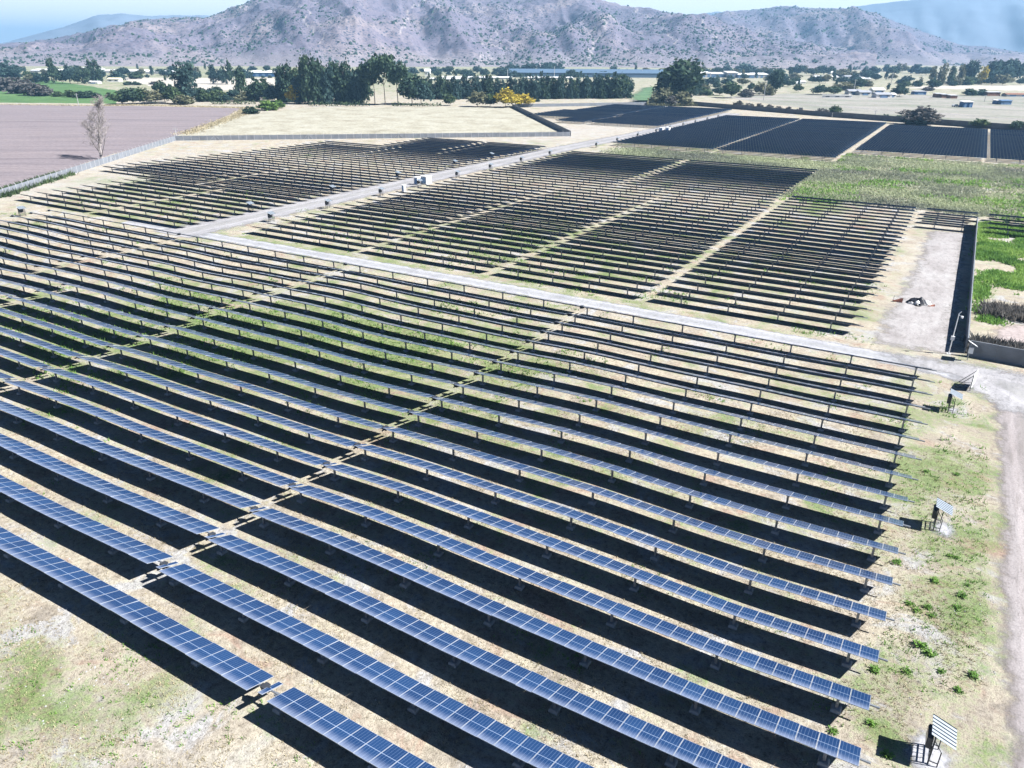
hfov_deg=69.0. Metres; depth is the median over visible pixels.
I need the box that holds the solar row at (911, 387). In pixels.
[567,313,934,389]
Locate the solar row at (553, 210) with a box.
[500,203,606,220]
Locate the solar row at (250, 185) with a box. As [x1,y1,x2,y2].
[202,178,318,197]
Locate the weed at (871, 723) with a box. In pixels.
[866,718,878,727]
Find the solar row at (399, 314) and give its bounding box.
[272,285,524,342]
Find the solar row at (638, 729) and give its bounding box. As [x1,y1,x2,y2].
[205,531,751,767]
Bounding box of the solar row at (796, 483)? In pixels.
[453,383,914,510]
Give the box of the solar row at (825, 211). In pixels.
[778,206,912,223]
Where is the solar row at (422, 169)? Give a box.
[325,159,432,173]
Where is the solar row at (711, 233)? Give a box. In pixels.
[607,220,728,239]
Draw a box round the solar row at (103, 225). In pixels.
[46,209,177,237]
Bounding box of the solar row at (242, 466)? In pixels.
[3,378,297,485]
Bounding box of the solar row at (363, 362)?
[189,315,456,385]
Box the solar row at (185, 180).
[150,175,223,188]
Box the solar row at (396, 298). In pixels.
[310,272,554,324]
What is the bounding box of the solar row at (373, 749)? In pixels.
[257,682,435,767]
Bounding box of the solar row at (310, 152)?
[272,148,347,157]
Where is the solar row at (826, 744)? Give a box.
[248,506,870,767]
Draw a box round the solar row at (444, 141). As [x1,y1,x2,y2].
[416,139,473,144]
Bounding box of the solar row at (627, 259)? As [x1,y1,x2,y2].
[544,247,683,272]
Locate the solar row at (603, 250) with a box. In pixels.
[554,242,691,266]
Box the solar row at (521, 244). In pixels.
[417,228,538,248]
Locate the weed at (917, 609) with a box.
[912,606,922,613]
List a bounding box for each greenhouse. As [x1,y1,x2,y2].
[30,69,62,71]
[104,69,149,72]
[442,76,510,78]
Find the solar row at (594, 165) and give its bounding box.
[533,159,654,170]
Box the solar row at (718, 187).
[636,179,785,195]
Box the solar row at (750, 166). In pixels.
[685,161,814,173]
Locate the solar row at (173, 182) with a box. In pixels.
[138,177,210,190]
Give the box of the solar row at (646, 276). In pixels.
[524,256,668,283]
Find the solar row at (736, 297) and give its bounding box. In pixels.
[666,285,867,322]
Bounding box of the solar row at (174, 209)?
[128,201,217,219]
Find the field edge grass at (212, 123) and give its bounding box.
[0,103,258,134]
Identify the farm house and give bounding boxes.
[87,81,101,83]
[107,77,122,81]
[845,89,860,94]
[855,90,871,94]
[869,88,885,93]
[871,92,892,97]
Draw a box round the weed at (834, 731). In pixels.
[827,725,838,735]
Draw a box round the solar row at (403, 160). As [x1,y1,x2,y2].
[350,155,454,168]
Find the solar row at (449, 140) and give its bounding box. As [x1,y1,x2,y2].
[421,138,478,143]
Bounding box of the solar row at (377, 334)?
[231,299,495,362]
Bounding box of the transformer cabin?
[421,175,432,184]
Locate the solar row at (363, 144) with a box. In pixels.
[325,141,399,147]
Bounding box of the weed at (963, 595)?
[957,590,967,598]
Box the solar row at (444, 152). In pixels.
[395,148,494,159]
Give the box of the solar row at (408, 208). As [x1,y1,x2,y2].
[356,201,460,219]
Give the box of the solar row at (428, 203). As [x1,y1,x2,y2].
[378,196,479,213]
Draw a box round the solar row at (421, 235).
[406,232,528,255]
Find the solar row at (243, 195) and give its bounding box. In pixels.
[199,189,286,205]
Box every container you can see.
[959,101,967,106]
[967,101,972,106]
[992,99,998,103]
[999,100,1012,104]
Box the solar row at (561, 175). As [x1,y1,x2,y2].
[495,168,624,184]
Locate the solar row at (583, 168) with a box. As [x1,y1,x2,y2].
[521,162,643,173]
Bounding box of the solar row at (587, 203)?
[524,195,629,211]
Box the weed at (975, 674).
[968,669,978,680]
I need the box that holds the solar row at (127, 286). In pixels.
[33,264,214,313]
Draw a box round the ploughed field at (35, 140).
[0,104,239,187]
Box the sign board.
[955,369,978,390]
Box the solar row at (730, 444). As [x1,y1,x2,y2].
[473,371,918,487]
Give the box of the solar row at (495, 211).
[483,209,593,227]
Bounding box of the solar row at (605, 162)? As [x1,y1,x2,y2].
[546,157,663,167]
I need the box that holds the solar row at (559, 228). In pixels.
[463,215,576,234]
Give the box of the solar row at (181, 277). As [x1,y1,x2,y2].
[81,255,254,298]
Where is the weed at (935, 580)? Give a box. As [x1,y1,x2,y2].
[928,576,940,584]
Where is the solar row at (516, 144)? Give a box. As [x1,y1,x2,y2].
[486,142,545,149]
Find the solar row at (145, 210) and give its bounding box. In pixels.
[113,204,204,223]
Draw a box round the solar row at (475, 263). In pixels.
[365,244,494,270]
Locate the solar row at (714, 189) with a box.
[631,181,780,195]
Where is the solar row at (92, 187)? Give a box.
[83,185,156,199]
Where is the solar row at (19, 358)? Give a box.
[0,348,51,368]
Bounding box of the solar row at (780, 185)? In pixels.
[650,173,792,186]
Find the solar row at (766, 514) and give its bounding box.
[408,409,905,562]
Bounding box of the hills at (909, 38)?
[712,6,1023,65]
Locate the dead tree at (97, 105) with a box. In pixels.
[76,93,110,158]
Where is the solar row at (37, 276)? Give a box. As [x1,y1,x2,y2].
[0,267,66,287]
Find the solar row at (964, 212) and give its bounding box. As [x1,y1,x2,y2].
[927,208,977,217]
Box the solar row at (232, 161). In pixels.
[186,156,276,169]
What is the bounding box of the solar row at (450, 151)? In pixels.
[402,147,499,155]
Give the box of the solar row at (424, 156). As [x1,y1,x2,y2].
[372,151,475,164]
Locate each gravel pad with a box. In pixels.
[906,735,951,767]
[932,522,953,535]
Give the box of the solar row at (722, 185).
[641,177,788,191]
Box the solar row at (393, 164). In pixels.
[334,158,439,171]
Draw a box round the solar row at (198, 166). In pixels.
[151,160,246,172]
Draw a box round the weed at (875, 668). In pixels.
[869,663,879,674]
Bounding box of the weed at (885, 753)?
[880,746,895,760]
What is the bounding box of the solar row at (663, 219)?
[620,213,740,232]
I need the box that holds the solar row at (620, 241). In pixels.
[573,234,704,256]
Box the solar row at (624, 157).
[566,152,680,161]
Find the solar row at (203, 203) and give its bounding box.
[158,196,245,213]
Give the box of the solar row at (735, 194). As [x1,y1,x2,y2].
[624,182,778,200]
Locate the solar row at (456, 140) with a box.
[427,137,484,142]
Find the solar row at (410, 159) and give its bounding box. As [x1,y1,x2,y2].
[359,154,462,167]
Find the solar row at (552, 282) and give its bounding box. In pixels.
[500,266,650,295]
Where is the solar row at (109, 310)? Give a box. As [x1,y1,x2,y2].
[34,289,164,328]
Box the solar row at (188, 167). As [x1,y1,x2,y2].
[138,161,236,176]
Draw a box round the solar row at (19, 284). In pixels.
[0,279,40,294]
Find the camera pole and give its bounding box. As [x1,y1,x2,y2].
[946,311,963,354]
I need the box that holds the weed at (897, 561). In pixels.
[891,558,902,565]
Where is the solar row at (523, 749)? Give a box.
[156,561,593,767]
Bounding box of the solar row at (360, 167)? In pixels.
[308,162,415,176]
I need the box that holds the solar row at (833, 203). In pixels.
[789,198,916,211]
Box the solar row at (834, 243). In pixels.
[741,231,898,255]
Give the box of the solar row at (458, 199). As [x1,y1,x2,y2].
[397,191,496,207]
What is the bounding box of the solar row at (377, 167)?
[316,160,423,175]
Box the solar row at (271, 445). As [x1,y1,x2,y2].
[39,366,331,464]
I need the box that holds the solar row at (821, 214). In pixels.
[774,209,909,227]
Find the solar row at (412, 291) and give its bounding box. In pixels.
[327,267,566,316]
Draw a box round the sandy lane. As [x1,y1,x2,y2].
[875,231,965,352]
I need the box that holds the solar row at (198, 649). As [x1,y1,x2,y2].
[0,526,273,690]
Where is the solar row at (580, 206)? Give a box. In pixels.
[517,198,620,214]
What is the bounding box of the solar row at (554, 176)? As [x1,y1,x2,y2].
[489,170,619,183]
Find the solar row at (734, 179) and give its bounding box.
[656,172,795,184]
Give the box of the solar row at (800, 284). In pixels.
[693,268,877,299]
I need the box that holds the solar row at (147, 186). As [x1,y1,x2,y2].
[111,181,183,195]
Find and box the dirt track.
[774,102,1023,119]
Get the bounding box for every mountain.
[0,13,209,43]
[697,0,1023,51]
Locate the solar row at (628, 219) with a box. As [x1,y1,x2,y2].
[613,217,733,235]
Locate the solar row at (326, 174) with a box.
[270,168,382,184]
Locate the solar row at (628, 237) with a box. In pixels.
[581,230,712,252]
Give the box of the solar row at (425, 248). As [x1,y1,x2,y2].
[380,240,505,264]
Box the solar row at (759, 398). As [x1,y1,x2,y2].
[525,339,927,432]
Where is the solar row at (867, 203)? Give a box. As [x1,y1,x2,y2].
[792,195,917,210]
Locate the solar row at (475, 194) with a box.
[417,187,513,202]
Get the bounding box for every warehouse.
[701,71,710,76]
[710,72,724,76]
[724,71,737,77]
[737,73,753,77]
[751,73,768,77]
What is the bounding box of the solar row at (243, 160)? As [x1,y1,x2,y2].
[198,155,287,168]
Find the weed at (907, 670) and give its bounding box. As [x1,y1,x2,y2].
[901,665,913,675]
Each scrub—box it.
[0,0,874,69]
[595,146,1023,220]
[714,5,1023,64]
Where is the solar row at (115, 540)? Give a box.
[0,475,172,563]
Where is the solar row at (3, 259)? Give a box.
[0,256,35,270]
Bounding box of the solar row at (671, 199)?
[658,197,767,212]
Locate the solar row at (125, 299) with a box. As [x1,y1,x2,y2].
[61,282,196,319]
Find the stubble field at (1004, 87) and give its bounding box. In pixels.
[911,85,1023,90]
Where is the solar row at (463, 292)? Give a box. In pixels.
[343,262,579,308]
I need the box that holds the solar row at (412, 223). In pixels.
[319,209,428,229]
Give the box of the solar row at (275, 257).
[177,233,342,268]
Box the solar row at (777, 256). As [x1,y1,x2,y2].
[718,248,888,275]
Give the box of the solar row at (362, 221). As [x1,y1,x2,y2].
[306,212,416,230]
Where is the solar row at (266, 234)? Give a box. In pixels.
[253,226,364,248]
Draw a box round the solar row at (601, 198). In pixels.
[541,191,641,206]
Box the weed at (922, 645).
[912,639,928,651]
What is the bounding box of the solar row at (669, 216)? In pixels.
[627,210,743,228]
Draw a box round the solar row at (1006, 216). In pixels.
[987,214,1023,221]
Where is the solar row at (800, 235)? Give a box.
[747,228,899,250]
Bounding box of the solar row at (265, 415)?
[74,354,356,446]
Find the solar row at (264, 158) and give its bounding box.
[221,153,306,165]
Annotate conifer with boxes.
[90,59,102,81]
[425,74,436,99]
[436,77,447,99]
[450,68,461,99]
[457,78,463,98]
[462,75,471,98]
[465,78,474,96]
[472,81,483,92]
[481,73,485,92]
[487,76,495,95]
[512,78,519,95]
[517,74,525,96]
[527,73,531,94]
[527,80,535,98]
[536,71,546,98]
[538,78,550,98]
[551,76,555,98]
[552,78,563,98]
[562,78,568,98]
[565,76,575,98]
[574,74,582,98]
[578,74,586,98]
[585,79,593,98]
[591,73,598,98]
[595,77,607,98]
[603,75,611,97]
[613,75,622,98]
[622,76,633,97]
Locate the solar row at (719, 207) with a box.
[652,199,761,215]
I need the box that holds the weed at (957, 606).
[951,602,962,610]
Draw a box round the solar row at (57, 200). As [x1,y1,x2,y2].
[21,194,92,210]
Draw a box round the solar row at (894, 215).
[780,203,913,220]
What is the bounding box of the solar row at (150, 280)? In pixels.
[57,259,234,305]
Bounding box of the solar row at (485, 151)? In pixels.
[453,148,513,156]
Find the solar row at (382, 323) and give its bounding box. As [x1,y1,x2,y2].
[252,291,509,352]
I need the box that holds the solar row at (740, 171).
[673,165,807,177]
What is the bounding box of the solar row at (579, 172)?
[509,165,635,180]
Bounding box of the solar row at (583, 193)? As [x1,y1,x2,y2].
[548,189,647,203]
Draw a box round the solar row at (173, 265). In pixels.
[101,250,277,291]
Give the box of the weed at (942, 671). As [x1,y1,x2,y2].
[937,667,946,675]
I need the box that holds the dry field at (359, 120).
[177,107,559,136]
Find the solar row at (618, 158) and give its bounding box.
[561,153,675,164]
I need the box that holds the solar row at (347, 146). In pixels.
[310,143,384,151]
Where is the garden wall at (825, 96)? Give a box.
[822,95,852,97]
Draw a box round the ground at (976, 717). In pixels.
[0,65,1023,767]
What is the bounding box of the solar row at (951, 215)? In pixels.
[925,212,976,222]
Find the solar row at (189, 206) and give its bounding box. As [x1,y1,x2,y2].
[141,198,231,216]
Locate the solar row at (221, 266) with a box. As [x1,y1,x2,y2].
[121,246,291,285]
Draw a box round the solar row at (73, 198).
[34,191,112,207]
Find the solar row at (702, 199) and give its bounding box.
[663,194,771,209]
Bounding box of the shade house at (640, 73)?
[509,69,662,77]
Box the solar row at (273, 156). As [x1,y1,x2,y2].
[232,152,313,163]
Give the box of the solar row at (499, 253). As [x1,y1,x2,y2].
[394,236,516,258]
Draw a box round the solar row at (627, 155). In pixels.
[572,151,683,160]
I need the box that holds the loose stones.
[1,336,1017,767]
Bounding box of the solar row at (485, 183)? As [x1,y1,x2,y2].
[452,179,545,192]
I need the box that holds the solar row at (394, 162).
[341,156,448,170]
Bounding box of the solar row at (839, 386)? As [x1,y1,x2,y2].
[554,321,932,402]
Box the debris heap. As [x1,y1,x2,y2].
[906,297,930,306]
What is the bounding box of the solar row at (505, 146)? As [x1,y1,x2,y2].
[475,144,536,151]
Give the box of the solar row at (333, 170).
[290,165,399,180]
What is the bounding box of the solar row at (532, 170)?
[503,167,630,181]
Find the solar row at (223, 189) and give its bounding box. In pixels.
[213,187,299,202]
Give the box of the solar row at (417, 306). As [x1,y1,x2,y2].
[292,278,540,333]
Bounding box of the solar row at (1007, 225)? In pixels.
[987,222,1023,230]
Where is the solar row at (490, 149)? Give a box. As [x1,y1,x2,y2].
[458,147,520,155]
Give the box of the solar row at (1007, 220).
[989,218,1023,223]
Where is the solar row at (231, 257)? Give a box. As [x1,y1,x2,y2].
[159,237,326,273]
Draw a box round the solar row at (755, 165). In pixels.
[689,160,818,173]
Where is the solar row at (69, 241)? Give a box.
[0,220,123,250]
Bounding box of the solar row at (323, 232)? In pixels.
[265,222,378,243]
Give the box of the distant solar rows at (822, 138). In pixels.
[528,104,1023,161]
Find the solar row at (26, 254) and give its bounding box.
[0,246,64,265]
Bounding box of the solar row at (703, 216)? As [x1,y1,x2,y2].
[634,207,750,225]
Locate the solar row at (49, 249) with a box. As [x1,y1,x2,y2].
[0,236,82,260]
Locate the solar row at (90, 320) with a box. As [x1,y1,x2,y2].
[6,296,145,337]
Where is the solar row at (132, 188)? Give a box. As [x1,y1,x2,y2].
[94,182,168,197]
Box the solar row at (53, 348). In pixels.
[0,327,84,357]
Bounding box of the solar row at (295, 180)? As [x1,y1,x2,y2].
[239,173,353,190]
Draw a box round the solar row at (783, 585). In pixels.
[353,442,894,628]
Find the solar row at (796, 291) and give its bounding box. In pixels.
[683,273,874,306]
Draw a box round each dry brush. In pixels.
[960,331,1023,363]
[973,297,1023,321]
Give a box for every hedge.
[211,99,255,103]
[308,100,369,105]
[391,102,440,105]
[647,102,697,105]
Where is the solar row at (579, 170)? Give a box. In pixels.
[516,164,639,178]
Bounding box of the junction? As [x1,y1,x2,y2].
[888,352,1023,412]
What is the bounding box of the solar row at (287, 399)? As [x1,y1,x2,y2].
[106,343,383,429]
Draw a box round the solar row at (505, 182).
[460,177,552,190]
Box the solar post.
[967,340,977,359]
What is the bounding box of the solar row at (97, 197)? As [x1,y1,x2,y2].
[52,189,126,204]
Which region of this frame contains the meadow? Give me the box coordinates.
[632,87,654,101]
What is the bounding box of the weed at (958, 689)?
[953,685,965,694]
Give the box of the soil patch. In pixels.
[995,324,1023,342]
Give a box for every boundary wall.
[692,101,832,116]
[832,112,1023,130]
[964,217,977,353]
[967,340,1023,365]
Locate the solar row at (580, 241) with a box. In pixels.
[564,238,699,261]
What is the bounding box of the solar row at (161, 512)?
[0,433,219,533]
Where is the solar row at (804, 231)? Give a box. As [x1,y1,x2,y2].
[751,224,902,246]
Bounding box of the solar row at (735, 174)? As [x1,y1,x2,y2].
[664,168,801,182]
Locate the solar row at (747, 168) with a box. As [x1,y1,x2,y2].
[681,162,812,173]
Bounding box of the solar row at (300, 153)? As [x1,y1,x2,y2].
[262,149,337,159]
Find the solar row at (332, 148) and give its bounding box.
[294,144,372,152]
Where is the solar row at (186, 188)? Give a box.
[124,179,197,192]
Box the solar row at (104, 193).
[68,187,139,202]
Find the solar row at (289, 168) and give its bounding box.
[279,166,391,182]
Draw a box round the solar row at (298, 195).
[222,184,310,200]
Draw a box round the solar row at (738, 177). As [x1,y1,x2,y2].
[660,170,798,184]
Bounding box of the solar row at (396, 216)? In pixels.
[331,206,439,225]
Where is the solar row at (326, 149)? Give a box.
[287,146,364,155]
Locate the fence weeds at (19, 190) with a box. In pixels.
[0,170,78,197]
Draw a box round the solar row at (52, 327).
[0,308,114,347]
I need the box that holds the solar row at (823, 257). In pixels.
[724,244,890,269]
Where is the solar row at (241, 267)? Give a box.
[142,241,309,279]
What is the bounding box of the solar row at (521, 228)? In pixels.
[452,218,568,238]
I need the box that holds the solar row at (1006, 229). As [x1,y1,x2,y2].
[989,227,1023,232]
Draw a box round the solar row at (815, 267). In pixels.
[712,253,885,280]
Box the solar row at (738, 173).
[669,167,804,180]
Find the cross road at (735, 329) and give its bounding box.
[122,220,962,381]
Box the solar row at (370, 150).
[303,144,377,152]
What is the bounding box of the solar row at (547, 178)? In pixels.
[482,172,613,187]
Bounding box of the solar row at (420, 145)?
[391,143,449,148]
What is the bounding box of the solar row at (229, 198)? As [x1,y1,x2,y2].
[185,191,274,207]
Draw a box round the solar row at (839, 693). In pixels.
[287,483,879,714]
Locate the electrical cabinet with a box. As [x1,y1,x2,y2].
[413,176,419,184]
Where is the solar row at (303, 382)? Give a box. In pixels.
[135,333,408,412]
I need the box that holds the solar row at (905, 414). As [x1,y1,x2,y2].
[540,330,929,416]
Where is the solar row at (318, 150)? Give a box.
[279,147,356,154]
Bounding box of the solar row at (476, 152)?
[446,149,507,157]
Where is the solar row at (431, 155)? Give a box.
[380,150,480,162]
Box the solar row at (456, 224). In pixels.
[440,221,558,242]
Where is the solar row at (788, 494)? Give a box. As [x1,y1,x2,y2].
[431,396,910,534]
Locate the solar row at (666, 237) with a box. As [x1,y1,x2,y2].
[591,227,716,248]
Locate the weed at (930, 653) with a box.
[922,645,938,658]
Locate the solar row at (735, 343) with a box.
[580,305,936,377]
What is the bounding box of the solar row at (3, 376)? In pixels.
[0,372,14,378]
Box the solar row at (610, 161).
[550,156,666,167]
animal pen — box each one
[932,93,942,97]
[946,94,958,98]
[983,91,995,95]
[993,91,1001,95]
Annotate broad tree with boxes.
[0,60,21,76]
[9,64,24,74]
[10,73,22,77]
[22,71,34,75]
[54,68,65,83]
[60,63,74,83]
[69,71,81,81]
[108,91,130,102]
[115,67,130,74]
[120,87,143,101]
[136,87,150,103]
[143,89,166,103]
[151,80,174,100]
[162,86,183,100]
[202,87,215,93]
[212,85,223,93]
[213,69,221,83]
[218,94,234,100]
[226,89,239,96]
[244,76,268,100]
[245,85,255,96]
[246,66,256,70]
[262,65,270,69]
[262,84,280,101]
[284,85,299,103]
[397,72,428,103]
[411,77,435,100]
[441,66,452,72]
[442,93,456,103]
[466,90,489,106]
[471,65,482,72]
[484,93,496,103]
[493,87,517,106]
[509,64,521,68]
[513,93,535,104]
[522,63,537,68]
[605,71,630,93]
[626,77,634,97]
[650,78,678,95]
[656,57,705,93]
[689,81,702,97]
[704,76,721,83]
[710,85,723,94]
[711,81,722,87]
[713,67,722,71]
[720,77,735,83]
[721,81,741,95]
[736,78,749,83]
[740,74,749,77]
[745,67,761,72]
[746,83,756,89]
[753,81,767,93]
[767,68,785,93]
[784,78,797,85]
[786,65,807,72]
[788,72,803,78]
[792,84,804,90]
[806,67,821,73]
[807,76,816,82]
[809,84,835,94]
[815,75,824,81]
[817,65,833,74]
[821,74,832,82]
[828,86,841,93]
[829,105,842,111]
[839,76,850,81]
[850,78,867,86]
[862,71,874,77]
[869,66,881,72]
[871,73,882,79]
[887,74,897,78]
[888,66,899,73]
[890,84,909,95]
[895,105,944,122]
[897,63,910,71]
[897,81,912,86]
[901,75,914,80]
[918,66,932,73]
[926,79,942,87]
[965,60,980,77]
[968,118,990,126]
[980,58,1006,77]
[981,76,996,83]
[992,58,1017,82]
[993,73,1015,84]
[1008,120,1023,128]
[1009,58,1023,82]
[1015,77,1023,83]
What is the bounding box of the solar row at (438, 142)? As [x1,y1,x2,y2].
[410,140,467,145]
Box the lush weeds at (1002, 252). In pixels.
[965,220,1023,325]
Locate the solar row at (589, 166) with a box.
[528,161,650,172]
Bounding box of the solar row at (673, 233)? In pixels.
[598,223,723,243]
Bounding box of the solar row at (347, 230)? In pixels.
[281,219,391,239]
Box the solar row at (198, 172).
[128,163,225,178]
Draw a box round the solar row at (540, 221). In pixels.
[473,212,585,230]
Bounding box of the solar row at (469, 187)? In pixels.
[436,183,528,197]
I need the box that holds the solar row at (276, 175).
[248,171,363,188]
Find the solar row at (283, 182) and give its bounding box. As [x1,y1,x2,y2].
[228,175,342,192]
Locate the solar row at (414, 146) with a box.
[384,144,443,149]
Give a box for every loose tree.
[168,61,197,97]
[272,64,281,99]
[276,59,291,102]
[290,67,297,86]
[290,74,304,103]
[291,71,305,93]
[296,54,316,103]
[307,53,324,103]
[318,65,333,103]
[325,60,339,103]
[334,57,350,103]
[346,68,361,103]
[352,64,373,102]
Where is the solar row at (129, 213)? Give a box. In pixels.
[98,207,186,226]
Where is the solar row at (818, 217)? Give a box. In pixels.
[769,211,909,230]
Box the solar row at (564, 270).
[513,261,659,288]
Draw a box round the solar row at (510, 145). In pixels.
[481,143,539,150]
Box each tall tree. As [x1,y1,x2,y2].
[358,59,383,101]
[366,53,396,104]
[383,60,409,101]
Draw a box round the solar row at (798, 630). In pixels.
[322,461,887,668]
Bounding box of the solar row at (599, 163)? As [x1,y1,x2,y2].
[539,158,657,168]
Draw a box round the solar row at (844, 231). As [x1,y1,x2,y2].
[756,221,904,242]
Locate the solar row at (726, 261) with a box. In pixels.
[705,257,883,286]
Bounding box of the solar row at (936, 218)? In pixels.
[924,216,979,226]
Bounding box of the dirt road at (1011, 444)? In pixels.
[995,373,1023,767]
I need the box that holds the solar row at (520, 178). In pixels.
[474,173,565,186]
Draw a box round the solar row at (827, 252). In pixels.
[730,239,893,264]
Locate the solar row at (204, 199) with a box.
[170,193,262,210]
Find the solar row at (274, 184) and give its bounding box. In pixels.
[216,177,331,195]
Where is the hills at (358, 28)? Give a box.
[0,0,878,69]
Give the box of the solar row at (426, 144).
[397,142,455,147]
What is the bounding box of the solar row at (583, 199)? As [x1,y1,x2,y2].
[533,193,635,208]
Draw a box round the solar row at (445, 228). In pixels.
[431,225,549,246]
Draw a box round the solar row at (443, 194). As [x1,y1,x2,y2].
[408,189,506,204]
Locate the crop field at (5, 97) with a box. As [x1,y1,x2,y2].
[0,77,116,103]
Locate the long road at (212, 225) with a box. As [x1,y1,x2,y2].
[156,113,741,237]
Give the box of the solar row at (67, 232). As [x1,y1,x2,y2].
[10,215,141,246]
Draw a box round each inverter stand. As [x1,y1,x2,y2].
[17,206,26,216]
[246,201,254,211]
[267,211,275,220]
[324,198,331,207]
[378,187,384,195]
[417,178,422,186]
[925,714,956,767]
[932,497,952,530]
[947,388,962,412]
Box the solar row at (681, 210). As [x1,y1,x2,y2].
[641,205,754,221]
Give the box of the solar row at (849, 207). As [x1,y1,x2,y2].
[784,201,915,216]
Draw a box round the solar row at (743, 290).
[675,279,870,314]
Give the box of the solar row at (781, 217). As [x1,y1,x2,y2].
[764,215,906,234]
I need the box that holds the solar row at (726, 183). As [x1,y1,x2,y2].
[646,175,789,191]
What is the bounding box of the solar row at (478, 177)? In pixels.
[467,175,558,188]
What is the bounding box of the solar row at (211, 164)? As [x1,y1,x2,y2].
[164,159,258,173]
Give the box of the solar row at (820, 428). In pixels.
[509,349,924,449]
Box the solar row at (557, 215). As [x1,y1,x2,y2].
[491,206,601,223]
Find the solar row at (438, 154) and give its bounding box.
[387,149,488,161]
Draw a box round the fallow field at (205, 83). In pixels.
[126,77,274,89]
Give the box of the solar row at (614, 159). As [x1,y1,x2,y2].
[556,154,672,164]
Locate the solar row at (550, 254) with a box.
[534,251,676,277]
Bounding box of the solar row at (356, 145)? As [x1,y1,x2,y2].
[318,142,392,150]
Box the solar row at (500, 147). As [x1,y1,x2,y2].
[470,145,530,152]
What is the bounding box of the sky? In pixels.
[0,0,907,42]
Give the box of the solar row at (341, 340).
[208,306,477,373]
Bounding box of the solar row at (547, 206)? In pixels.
[510,201,613,217]
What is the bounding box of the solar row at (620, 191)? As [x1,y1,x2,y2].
[561,184,659,198]
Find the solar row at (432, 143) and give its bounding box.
[404,141,461,146]
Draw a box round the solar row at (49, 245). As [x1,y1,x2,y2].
[0,227,107,255]
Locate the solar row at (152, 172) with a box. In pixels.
[103,166,203,182]
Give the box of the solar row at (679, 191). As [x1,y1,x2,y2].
[619,185,773,203]
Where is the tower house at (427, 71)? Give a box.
[424,69,430,76]
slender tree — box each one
[31,72,40,82]
[41,71,49,82]
[45,56,57,82]
[79,66,90,83]
[84,57,95,78]
[149,66,153,74]
[207,63,216,83]
[219,66,227,83]
[226,58,234,83]
[232,66,246,91]
[435,74,444,98]
[446,80,455,95]
[460,75,467,98]
[472,73,479,89]
[482,73,493,94]
[495,80,504,93]
[507,74,512,89]
[522,76,528,93]
[531,75,540,98]
[544,73,552,96]
[556,74,566,98]
[572,80,579,97]
[581,74,590,98]
[595,74,604,90]
[605,77,613,97]
[621,76,627,95]
[788,67,793,75]
[929,66,937,79]
[937,62,949,83]
[947,64,957,81]
[956,63,967,79]
[977,65,990,83]
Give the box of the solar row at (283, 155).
[242,151,322,162]
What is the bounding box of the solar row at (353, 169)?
[298,163,408,178]
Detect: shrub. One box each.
[0,77,20,90]
[2,79,31,93]
[18,83,52,94]
[22,74,33,81]
[27,85,53,95]
[51,91,63,96]
[63,90,75,97]
[73,91,81,97]
[79,91,93,97]
[90,92,100,97]
[104,71,127,79]
[126,71,144,78]
[131,81,142,84]
[137,68,145,72]
[158,69,172,74]
[171,95,196,104]
[191,71,198,76]
[193,87,205,96]
[196,90,214,101]
[209,89,226,100]
[233,95,247,101]
[242,69,253,77]
[242,106,260,113]
[245,93,260,100]
[254,100,281,110]
[272,100,284,107]
[407,67,419,72]
[432,70,441,75]
[463,70,474,75]
[480,68,489,74]
[496,69,511,75]
[508,70,518,76]
[542,62,552,68]
[551,63,564,68]
[564,69,578,76]
[647,87,675,104]
[663,95,680,104]
[675,91,694,105]
[698,87,713,95]
[701,84,710,89]
[721,65,732,71]
[733,100,743,104]
[734,64,747,72]
[736,88,755,97]
[761,84,776,95]
[764,68,775,73]
[815,108,828,111]
[830,82,858,89]
[836,68,850,76]
[849,73,860,80]
[860,68,871,76]
[862,79,873,86]
[881,64,891,71]
[895,77,910,82]
[900,114,926,125]
[906,64,922,73]
[911,80,924,86]
[921,87,934,90]
[944,77,963,84]
[947,81,957,85]
[960,76,974,84]
[961,88,981,95]
[972,77,982,83]
[977,89,986,94]
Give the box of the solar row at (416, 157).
[364,152,468,165]
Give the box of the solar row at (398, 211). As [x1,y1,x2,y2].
[345,204,449,222]
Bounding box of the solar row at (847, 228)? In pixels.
[761,218,905,238]
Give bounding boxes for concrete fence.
[0,135,175,195]
[175,131,569,140]
[512,104,570,135]
[515,102,658,106]
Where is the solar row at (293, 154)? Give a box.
[253,150,332,160]
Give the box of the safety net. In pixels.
[892,295,903,302]
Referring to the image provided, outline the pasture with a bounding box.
[724,93,1023,123]
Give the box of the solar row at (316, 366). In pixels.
[164,324,433,398]
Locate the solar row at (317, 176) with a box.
[258,169,373,186]
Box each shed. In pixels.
[251,70,274,76]
[911,90,926,94]
[1001,93,1023,96]
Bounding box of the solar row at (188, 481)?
[0,400,260,507]
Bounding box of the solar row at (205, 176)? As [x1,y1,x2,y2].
[114,164,215,180]
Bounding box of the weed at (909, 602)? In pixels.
[905,599,914,606]
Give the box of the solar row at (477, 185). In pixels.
[444,181,536,194]
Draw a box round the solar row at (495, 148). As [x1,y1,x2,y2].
[464,146,525,151]
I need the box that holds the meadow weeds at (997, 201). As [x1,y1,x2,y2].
[779,153,1023,223]
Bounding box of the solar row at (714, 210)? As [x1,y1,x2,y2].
[646,202,757,218]
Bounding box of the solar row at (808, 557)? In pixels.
[382,425,900,593]
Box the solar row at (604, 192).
[554,187,653,201]
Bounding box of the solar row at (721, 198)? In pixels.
[669,192,774,206]
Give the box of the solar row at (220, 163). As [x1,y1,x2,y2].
[173,157,266,171]
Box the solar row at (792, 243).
[735,235,895,259]
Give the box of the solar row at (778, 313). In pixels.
[657,292,863,330]
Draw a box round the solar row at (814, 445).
[492,360,921,467]

